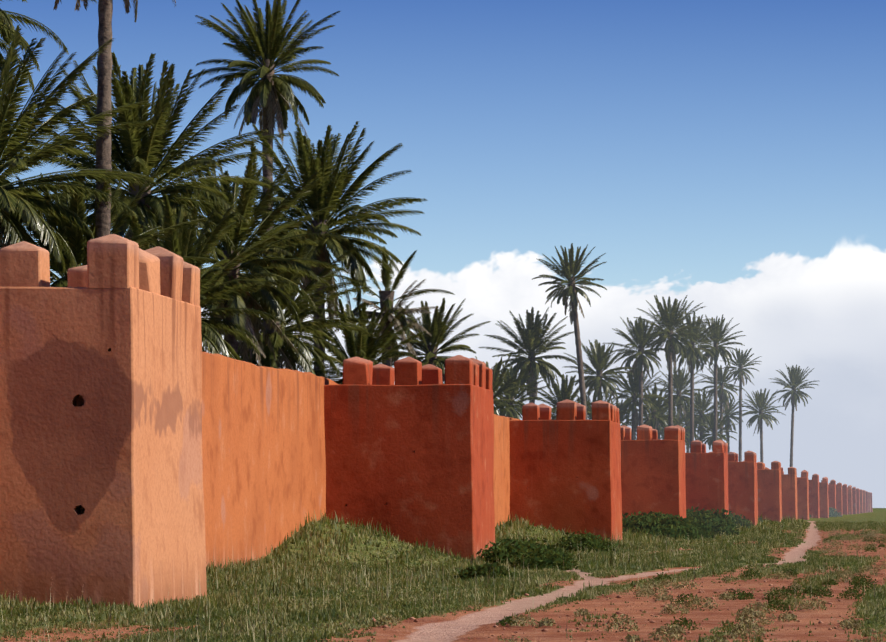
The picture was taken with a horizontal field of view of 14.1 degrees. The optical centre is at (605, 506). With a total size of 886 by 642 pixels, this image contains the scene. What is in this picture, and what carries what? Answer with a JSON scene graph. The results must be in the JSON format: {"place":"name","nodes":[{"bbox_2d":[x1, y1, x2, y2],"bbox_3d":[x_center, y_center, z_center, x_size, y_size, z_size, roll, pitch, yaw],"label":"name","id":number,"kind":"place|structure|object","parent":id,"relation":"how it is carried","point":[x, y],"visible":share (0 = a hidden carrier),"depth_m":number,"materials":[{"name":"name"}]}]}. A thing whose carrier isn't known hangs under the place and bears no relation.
{"place":"outdoors","nodes":[
{"label":"outdoors","id":0,"kind":"place"},
{"bbox_2d":[0,508,885,641],"bbox_3d":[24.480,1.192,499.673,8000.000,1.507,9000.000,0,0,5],"label":"ground","id":1,"kind":"structure","parent":0,"point":[476,625],"depth_m":61.37,"materials":[{"name":"soil"}]},
{"bbox_2d":[0,0,97,91],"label":"palm","id":2,"kind":"object","parent":1,"relation":"on","point":[7,28],"visible":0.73,"depth_m":102.30,"materials":[{"name":"green plant"}]},
{"bbox_2d":[0,25,163,273],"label":"palm","id":3,"kind":"object","parent":1,"relation":"on","point":[22,203],"visible":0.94,"depth_m":92.37,"materials":[{"name":"green plant"}]},
{"bbox_2d":[0,234,206,607],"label":"tower","id":4,"kind":"structure","parent":1,"relation":"on","point":[101,483],"depth_m":63.55,"materials":[{"name":"paint"}]},
{"bbox_2d":[4,172,218,286],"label":"palm","id":5,"kind":"object","parent":1,"relation":"on","point":[76,242],"visible":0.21,"depth_m":95.97,"materials":[{"name":"green plant"}]},
{"bbox_2d":[53,0,175,237],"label":"palm","id":6,"kind":"object","parent":1,"relation":"on","point":[103,148],"visible":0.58,"depth_m":94.70,"materials":[{"name":"brown plant"}]},
{"bbox_2d":[18,51,292,264],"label":"palm","id":7,"kind":"object","parent":1,"relation":"on","point":[143,151],"visible":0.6,"depth_m":108.13,"materials":[{"name":"green plant"}]},
{"bbox_2d":[110,194,291,359],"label":"palm","id":8,"kind":"object","parent":1,"relation":"on","point":[179,243],"visible":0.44,"depth_m":104.84,"materials":[{"name":"green plant"}]},
{"bbox_2d":[154,144,350,365],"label":"palm","id":9,"kind":"object","parent":1,"relation":"on","point":[244,207],"visible":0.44,"depth_m":117.66,"materials":[{"name":"green plant"}]},
{"bbox_2d":[189,0,341,331],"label":"palm","id":10,"kind":"object","parent":1,"relation":"on","point":[271,96],"visible":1,"depth_m":152.18,"materials":[{"name":"green plant"}]},
{"bbox_2d":[201,228,380,376],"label":"palm","id":11,"kind":"object","parent":1,"relation":"on","point":[289,356],"visible":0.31,"depth_m":121.98,"materials":[{"name":"green plant"}]},
{"bbox_2d":[219,121,426,375],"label":"palm","id":12,"kind":"object","parent":1,"relation":"on","point":[328,190],"visible":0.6,"depth_m":141.00,"materials":[{"name":"green plant"}]},
{"bbox_2d":[202,352,519,568],"bbox_3d":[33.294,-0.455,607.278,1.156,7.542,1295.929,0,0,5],"label":"curtain wall","id":13,"kind":"structure","parent":1,"relation":"on","point":[263,458],"depth_m":101.62,"materials":[{"name":"paint"}]},
{"bbox_2d":[299,299,426,383],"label":"palm","id":14,"kind":"object","parent":1,"relation":"on","point":[365,346],"visible":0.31,"depth_m":139.61,"materials":[{"name":"green plant"}]},
{"bbox_2d":[374,614,400,625],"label":"scrub","id":15,"kind":"object","parent":1,"relation":"on","point":[381,618],"visible":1,"depth_m":54.17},
{"bbox_2d":[327,246,453,366],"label":"palm","id":16,"kind":"object","parent":1,"relation":"on","point":[386,296],"visible":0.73,"depth_m":156.15,"materials":[{"name":"green plant"}]},
{"bbox_2d":[324,355,494,558],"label":"tower","id":17,"kind":"structure","parent":1,"relation":"on","point":[409,454],"depth_m":112.29,"materials":[{"name":"paint"}]},
{"bbox_2d":[392,298,491,383],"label":"palm","id":18,"kind":"object","parent":1,"relation":"on","point":[437,328],"visible":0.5,"depth_m":181.46,"materials":[{"name":"green plant"}]},
{"bbox_2d":[0,510,885,641],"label":"grass","id":19,"kind":"structure","parent":1,"relation":"on","point":[241,603],"depth_m":79.32,"materials":[{"name":"green plant"}]},
{"bbox_2d":[454,562,518,579],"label":"shrub","id":20,"kind":"object","parent":1,"relation":"on","point":[476,571],"visible":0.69,"depth_m":88.03,"materials":[{"name":"green plant"}]},
{"bbox_2d":[475,353,532,417],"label":"palm","id":21,"kind":"object","parent":1,"relation":"on","point":[500,378],"visible":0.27,"depth_m":242.57,"materials":[{"name":"green plant"}]},
{"bbox_2d":[492,379,515,409],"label":"palm","id":22,"kind":"object","parent":1,"relation":"on","point":[497,407],"visible":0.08,"depth_m":216.57,"materials":[{"name":"green plant"}]},
{"bbox_2d":[496,616,516,625],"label":"scrub","id":23,"kind":"object","parent":1,"relation":"on","point":[503,621],"visible":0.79,"depth_m":54.50,"materials":[{"name":"green plant"}]},
{"bbox_2d":[498,636,531,641],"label":"scrub","id":24,"kind":"object","parent":1,"relation":"on","point":[513,640],"visible":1,"depth_m":43.33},
{"bbox_2d":[476,536,557,563],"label":"shrub","id":25,"kind":"object","parent":1,"relation":"on","point":[502,552],"visible":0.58,"depth_m":109.39,"materials":[{"name":"green plant"}]},
{"bbox_2d":[491,362,550,418],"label":"palm","id":26,"kind":"object","parent":1,"relation":"on","point":[512,395],"visible":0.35,"depth_m":264.92,"materials":[{"name":"green plant"}]},
{"bbox_2d":[506,614,536,626],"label":"scrub","id":27,"kind":"object","parent":1,"relation":"on","point":[522,619],"visible":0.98,"depth_m":54.30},
{"bbox_2d":[479,307,577,403],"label":"palm","id":28,"kind":"object","parent":1,"relation":"on","point":[531,334],"visible":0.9,"depth_m":271.19,"materials":[{"name":"green plant"}]},
{"bbox_2d":[509,544,579,570],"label":"shrub","id":29,"kind":"object","parent":1,"relation":"on","point":[541,557],"visible":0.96,"depth_m":104.34,"materials":[{"name":"green plant"}]},
{"bbox_2d":[536,617,556,626],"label":"scrub","id":30,"kind":"object","parent":1,"relation":"on","point":[545,621],"visible":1,"depth_m":54.08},
{"bbox_2d":[528,373,599,419],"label":"palm","id":31,"kind":"object","parent":1,"relation":"on","point":[565,391],"visible":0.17,"depth_m":280.84,"materials":[{"name":"green plant"}]},
{"bbox_2d":[509,399,621,540],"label":"tower","id":32,"kind":"structure","parent":1,"relation":"on","point":[565,468],"depth_m":163.62,"materials":[{"name":"paint"}]},
{"bbox_2d":[532,243,606,419],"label":"palm","id":33,"kind":"object","parent":1,"relation":"on","point":[571,268],"visible":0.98,"depth_m":270.79,"materials":[{"name":"green plant"}]},
{"bbox_2d":[573,608,592,617],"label":"scrub","id":34,"kind":"object","parent":1,"relation":"on","point":[580,612],"visible":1,"depth_m":58.50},
{"bbox_2d":[550,529,618,551],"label":"shrub","id":35,"kind":"object","parent":1,"relation":"on","point":[582,541],"visible":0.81,"depth_m":139.36,"materials":[{"name":"green plant"}]},
{"bbox_2d":[562,340,633,403],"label":"palm","id":36,"kind":"object","parent":1,"relation":"on","point":[599,357],"visible":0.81,"depth_m":322.58,"materials":[{"name":"green plant"}]},
{"bbox_2d":[573,390,630,425],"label":"palm","id":37,"kind":"object","parent":1,"relation":"on","point":[589,407],"visible":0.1,"depth_m":321.79,"materials":[{"name":"green plant"}]},
{"bbox_2d":[340,534,885,641],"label":"grass tufts","id":38,"kind":"object","parent":1,"relation":"on","point":[618,596],"visible":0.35,"depth_m":68.21,"materials":[{"name":"plant"}]},
{"bbox_2d":[599,614,639,631],"bbox_3d":[0.198,1.669,51.533,0.610,0.265,1.397,0,0,5],"label":"scrub","id":39,"kind":"object","parent":1,"relation":"on","point":[619,623],"visible":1,"depth_m":51.48,"materials":[{"name":"plant"}]},
{"bbox_2d":[607,399,646,439],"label":"palm","id":40,"kind":"object","parent":1,"relation":"on","point":[621,417],"visible":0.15,"depth_m":358.50,"materials":[{"name":"green plant"}]},
{"bbox_2d":[625,634,641,641],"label":"scrub","id":41,"kind":"object","parent":1,"relation":"on","point":[633,638],"visible":1,"depth_m":47.74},
{"bbox_2d":[604,366,665,439],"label":"palm","id":42,"kind":"object","parent":1,"relation":"on","point":[632,401],"visible":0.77,"depth_m":351.37,"materials":[{"name":"green plant"}]},
{"bbox_2d":[602,316,673,425],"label":"palm","id":43,"kind":"object","parent":1,"relation":"on","point":[640,336],"visible":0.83,"depth_m":349.62,"materials":[{"name":"green plant"}]},
{"bbox_2d":[633,586,658,597],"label":"scrub","id":44,"kind":"object","parent":1,"relation":"on","point":[649,592],"visible":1,"depth_m":71.94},
{"bbox_2d":[620,424,685,520],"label":"tower","id":45,"kind":"structure","parent":1,"relation":"on","point":[652,472],"depth_m":211.30,"materials":[{"name":"paint"}]},
{"bbox_2d":[625,385,684,431],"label":"palm","id":46,"kind":"object","parent":1,"relation":"on","point":[654,416],"visible":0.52,"depth_m":357.05,"materials":[{"name":"green plant"}]},
{"bbox_2d":[644,580,672,593],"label":"scrub","id":47,"kind":"object","parent":1,"relation":"on","point":[664,590],"visible":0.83,"depth_m":74.67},
{"bbox_2d":[622,511,700,538],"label":"shrub","id":48,"kind":"object","parent":1,"relation":"on","point":[667,524],"visible":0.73,"depth_m":190.48,"materials":[{"name":"green plant"}]},
{"bbox_2d":[638,401,686,439],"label":"palm","id":49,"kind":"object","parent":1,"relation":"on","point":[660,429],"visible":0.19,"depth_m":403.36,"materials":[{"name":"green plant"}]},
{"bbox_2d":[654,592,673,601],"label":"scrub","id":50,"kind":"object","parent":1,"relation":"on","point":[664,597],"visible":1,"depth_m":67.74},
{"bbox_2d":[656,579,675,586],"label":"scrub","id":51,"kind":"object","parent":1,"relation":"on","point":[664,582],"visible":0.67,"depth_m":80.47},
{"bbox_2d":[648,623,685,640],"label":"scrub","id":52,"kind":"object","parent":1,"relation":"on","point":[665,630],"visible":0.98,"depth_m":48.16,"materials":[{"name":"plant"}]},
{"bbox_2d":[628,295,714,425],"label":"palm","id":53,"kind":"object","parent":1,"relation":"on","point":[671,320],"visible":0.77,"depth_m":350.92,"materials":[{"name":"green plant"}]},
{"bbox_2d":[659,600,689,614],"bbox_3d":[1.168,1.688,60.290,0.522,0.263,1.515,0,0,5],"label":"scrub","id":54,"kind":"object","parent":1,"relation":"on","point":[669,609],"visible":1,"depth_m":60.15,"materials":[{"name":"plant"}]},
{"bbox_2d":[667,624,685,633],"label":"scrub","id":55,"kind":"object","parent":1,"relation":"on","point":[678,627],"visible":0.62,"depth_m":50.85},
{"bbox_2d":[649,366,707,425],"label":"palm","id":56,"kind":"object","parent":1,"relation":"on","point":[680,382],"visible":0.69,"depth_m":416.89,"materials":[{"name":"green plant"}]},
{"bbox_2d":[660,408,699,448],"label":"palm","id":57,"kind":"object","parent":1,"relation":"on","point":[680,420],"visible":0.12,"depth_m":413.02,"materials":[{"name":"green plant"}]},
{"bbox_2d":[665,614,697,629],"bbox_3d":[1.119,1.696,52.681,0.491,0.246,1.212,0,0,5],"label":"scrub","id":58,"kind":"object","parent":1,"relation":"on","point":[685,621],"visible":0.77,"depth_m":52.62,"materials":[{"name":"green plant"}]},
{"bbox_2d":[674,593,699,603],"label":"scrub","id":59,"kind":"object","parent":1,"relation":"on","point":[685,597],"visible":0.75,"depth_m":65.90,"materials":[{"name":"green plant"}]},
{"bbox_2d":[672,577,702,589],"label":"scrub","id":60,"kind":"object","parent":1,"relation":"on","point":[682,584],"visible":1,"depth_m":78.71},
{"bbox_2d":[675,406,706,452],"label":"palm","id":61,"kind":"object","parent":1,"relation":"on","point":[688,439],"visible":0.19,"depth_m":445.23,"materials":[{"name":"green plant"}]},
{"bbox_2d":[673,515,714,537],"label":"shrub","id":62,"kind":"object","parent":1,"relation":"on","point":[702,527],"visible":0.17,"depth_m":203.16,"materials":[{"name":"green plant"}]},
{"bbox_2d":[682,596,718,610],"bbox_3d":[1.669,1.685,63.071,0.646,0.278,1.546,0,0,5],"label":"scrub","id":63,"kind":"object","parent":1,"relation":"on","point":[700,604],"visible":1,"depth_m":62.96,"materials":[{"name":"plant"}]},
{"bbox_2d":[674,312,728,452],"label":"palm","id":64,"kind":"object","parent":1,"relation":"on","point":[697,359],"visible":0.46,"depth_m":385.43,"materials":[{"name":"green plant"}]},
{"bbox_2d":[681,387,728,442],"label":"palm","id":65,"kind":"object","parent":1,"relation":"on","point":[702,404],"visible":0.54,"depth_m":433.96,"materials":[{"name":"green plant"}]},
{"bbox_2d":[685,440,728,518],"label":"tower","id":66,"kind":"structure","parent":1,"relation":"on","point":[706,479],"depth_m":261.54,"materials":[{"name":"paint"}]},
{"bbox_2d":[686,506,739,535],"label":"shrub","id":67,"kind":"object","parent":1,"relation":"on","point":[720,524],"visible":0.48,"depth_m":222.75,"materials":[{"name":"green plant"}]},
{"bbox_2d":[694,411,737,450],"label":"palm","id":68,"kind":"object","parent":1,"relation":"on","point":[710,422],"visible":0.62,"depth_m":416.90,"materials":[{"name":"green plant"}]},
{"bbox_2d":[696,314,744,440],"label":"palm","id":69,"kind":"object","parent":1,"relation":"on","point":[718,335],"visible":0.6,"depth_m":406.89,"materials":[{"name":"green plant"}]},
{"bbox_2d":[697,364,744,439],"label":"palm","id":70,"kind":"object","parent":1,"relation":"on","point":[722,393],"visible":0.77,"depth_m":469.57,"materials":[{"name":"green plant"}]},
{"bbox_2d":[718,591,733,599],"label":"scrub","id":71,"kind":"object","parent":1,"relation":"on","point":[726,596],"visible":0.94,"depth_m":68.91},
{"bbox_2d":[709,397,747,452],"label":"palm","id":72,"kind":"object","parent":1,"relation":"on","point":[729,421],"visible":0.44,"depth_m":495.93,"materials":[{"name":"green plant"}]},
{"bbox_2d":[708,451,757,524],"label":"tower","id":73,"kind":"structure","parent":1,"relation":"on","point":[742,490],"depth_m":311.33,"materials":[{"name":"paint"}]},
{"bbox_2d":[724,589,748,599],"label":"scrub","id":74,"kind":"object","parent":1,"relation":"on","point":[740,597],"visible":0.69,"depth_m":69.58,"materials":[{"name":"green plant"}]},
{"bbox_2d":[719,348,761,461],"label":"palm","id":75,"kind":"object","parent":1,"relation":"on","point":[741,359],"visible":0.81,"depth_m":495.64,"materials":[{"name":"green plant"}]},
{"bbox_2d":[729,511,753,528],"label":"shrub","id":76,"kind":"object","parent":1,"relation":"on","point":[741,521],"visible":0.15,"depth_m":268.63,"materials":[{"name":"green plant"}]},
{"bbox_2d":[735,606,755,617],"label":"scrub","id":77,"kind":"object","parent":1,"relation":"on","point":[742,610],"visible":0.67,"depth_m":58.78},
{"bbox_2d":[726,620,765,637],"bbox_3d":[1.940,1.679,49.459,0.573,0.264,1.335,0,0,5],"label":"scrub","id":78,"kind":"object","parent":1,"relation":"on","point":[743,627],"visible":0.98,"depth_m":49.31,"materials":[{"name":"plant"}]},
{"bbox_2d":[738,590,755,598],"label":"scrub","id":79,"kind":"object","parent":1,"relation":"on","point":[751,595],"visible":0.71,"depth_m":70.67,"materials":[{"name":"green plant"}]},
{"bbox_2d":[738,567,761,577],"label":"scrub","id":80,"kind":"object","parent":1,"relation":"on","point":[751,571],"visible":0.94,"depth_m":92.46,"materials":[{"name":"green plant"}]},
{"bbox_2d":[736,608,776,625],"bbox_3d":[2.327,1.684,54.948,0.632,0.286,1.474,0,0,5],"label":"scrub","id":81,"kind":"object","parent":1,"relation":"on","point":[750,617],"visible":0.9,"depth_m":54.84,"materials":[{"name":"plant"}]},
{"bbox_2d":[743,601,775,613],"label":"scrub","id":82,"kind":"object","parent":1,"relation":"on","point":[758,605],"visible":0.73,"depth_m":60.34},
{"bbox_2d":[742,461,781,521],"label":"tower","id":83,"kind":"structure","parent":1,"relation":"on","point":[769,495],"depth_m":368.95,"materials":[{"name":"paint"}]},
{"bbox_2d":[737,388,787,462],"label":"palm","id":84,"kind":"object","parent":1,"relation":"on","point":[761,404],"visible":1,"depth_m":493.17,"materials":[{"name":"green plant"}]},
{"bbox_2d":[760,598,794,611],"bbox_3d":[2.961,1.681,61.582,0.617,0.261,1.288,0,0,5],"label":"scrub","id":85,"kind":"object","parent":1,"relation":"on","point":[781,606],"visible":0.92,"depth_m":61.57,"materials":[{"name":"green plant"}]},
{"bbox_2d":[762,586,796,599],"bbox_3d":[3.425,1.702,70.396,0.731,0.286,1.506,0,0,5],"label":"scrub","id":86,"kind":"object","parent":1,"relation":"on","point":[777,593],"visible":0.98,"depth_m":70.32,"materials":[{"name":"green plant"}]},
{"bbox_2d":[770,569,791,579],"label":"scrub","id":87,"kind":"object","parent":1,"relation":"on","point":[778,575],"visible":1,"depth_m":88.99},
{"bbox_2d":[765,467,797,520],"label":"tower","id":88,"kind":"structure","parent":1,"relation":"on","point":[789,491],"depth_m":418.83,"materials":[{"name":"paint"}]},
{"bbox_2d":[777,613,797,621],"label":"scrub","id":89,"kind":"object","parent":1,"relation":"on","point":[786,616],"visible":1,"depth_m":56.87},
{"bbox_2d":[780,585,801,595],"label":"scrub","id":90,"kind":"object","parent":1,"relation":"on","point":[794,590],"visible":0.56,"depth_m":72.96,"materials":[{"name":"green plant"}]},
{"bbox_2d":[769,363,817,466],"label":"palm","id":91,"kind":"object","parent":1,"relation":"on","point":[796,375],"visible":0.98,"depth_m":507.21,"materials":[{"name":"green plant"}]},
{"bbox_2d":[783,470,808,519],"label":"tower","id":92,"kind":"structure","parent":1,"relation":"on","point":[803,495],"depth_m":465.94,"materials":[{"name":"paint"}]},
{"bbox_2d":[800,596,826,611],"bbox_3d":[3.621,1.674,62.294,0.495,0.260,1.406,0,0,5],"label":"scrub","id":93,"kind":"object","parent":1,"relation":"on","point":[812,604],"visible":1,"depth_m":62.03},
{"bbox_2d":[809,474,819,517],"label":"tower","id":94,"kind":"structure","parent":1,"relation":"on","point":[814,509],"depth_m":519.02,"materials":[{"name":"paint"}]},
{"bbox_2d":[808,586,833,597],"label":"scrub","id":95,"kind":"object","parent":1,"relation":"on","point":[825,591],"visible":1,"depth_m":71.91,"materials":[{"name":"green plant"}]},
{"bbox_2d":[819,477,828,517],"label":"tower","id":96,"kind":"structure","parent":1,"relation":"on","point":[823,499],"depth_m":575.17,"materials":[{"name":"paint"}]},
{"bbox_2d":[821,480,835,510],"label":"tower","id":97,"kind":"structure","parent":1,"relation":"on","point":[832,493],"depth_m":631.32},
{"bbox_2d":[824,543,842,550],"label":"scrub","id":98,"kind":"object","parent":1,"relation":"on","point":[833,546],"visible":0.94,"depth_m":146.47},
{"bbox_2d":[829,482,841,515],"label":"tower","id":99,"kind":"structure","parent":1,"relation":"on","point":[839,497],"depth_m":687.43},
{"bbox_2d":[829,507,842,516],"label":"shrub","id":100,"kind":"object","parent":1,"relation":"on","point":[832,513],"visible":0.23,"depth_m":611.96,"materials":[{"name":"green plant"}]},
{"bbox_2d":[828,484,847,514],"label":"tower","id":101,"kind":"structure","parent":1,"relation":"on","point":[844,502],"depth_m":743.61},
{"bbox_2d":[842,485,851,513],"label":"tower","id":102,"kind":"structure","parent":1,"relation":"on","point":[849,492],"depth_m":799.74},
{"bbox_2d":[837,568,856,577],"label":"scrub","id":103,"kind":"object","parent":1,"relation":"on","point":[844,572],"visible":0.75,"depth_m":91.16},
{"bbox_2d":[839,573,858,582],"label":"scrub","id":104,"kind":"object","parent":1,"relation":"on","point":[842,579],"visible":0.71,"depth_m":85.48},
{"bbox_2d":[840,533,858,541],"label":"scrub","id":105,"kind":"object","parent":1,"relation":"on","point":[845,537],"visible":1,"depth_m":187.76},
{"bbox_2d":[837,618,862,629],"bbox_3d":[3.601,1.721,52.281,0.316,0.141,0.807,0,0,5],"label":"scrub","id":106,"kind":"object","parent":1,"relation":"on","point":[852,625],"visible":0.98,"depth_m":52.17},
{"bbox_2d":[836,587,864,599],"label":"scrub","id":107,"kind":"object","parent":1,"relation":"on","point":[853,592],"visible":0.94,"depth_m":70.51,"materials":[{"name":"green plant"}]},
{"bbox_2d":[847,487,855,513],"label":"tower","id":108,"kind":"structure","parent":1,"relation":"on","point":[853,500],"depth_m":855.89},
{"bbox_2d":[856,488,859,513],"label":"tower","id":109,"kind":"structure","parent":1,"relation":"on","point":[857,500],"depth_m":912.05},
{"bbox_2d":[845,579,876,592],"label":"scrub","id":110,"kind":"object","parent":1,"relation":"on","point":[862,585],"visible":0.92,"depth_m":75.20,"materials":[{"name":"green plant"}]},
{"bbox_2d":[860,489,862,512],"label":"tower","id":111,"kind":"structure","parent":1,"relation":"on","point":[861,500],"depth_m":968.18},
{"bbox_2d":[849,574,877,586],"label":"scrub","id":112,"kind":"object","parent":1,"relation":"on","point":[864,578],"visible":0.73,"depth_m":80.99,"materials":[{"name":"green plant"}]},
{"bbox_2d":[863,490,865,512],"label":"tower","id":113,"kind":"structure","parent":1,"relation":"on","point":[864,503],"depth_m":1024.31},
{"bbox_2d":[854,565,879,575],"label":"scrub","id":114,"kind":"object","parent":1,"relation":"on","point":[870,570],"visible":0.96,"depth_m":94.75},
{"bbox_2d":[0,0,885,507],"label":"sky","id":115,"kind":"structure","parent":0,"point":[729,156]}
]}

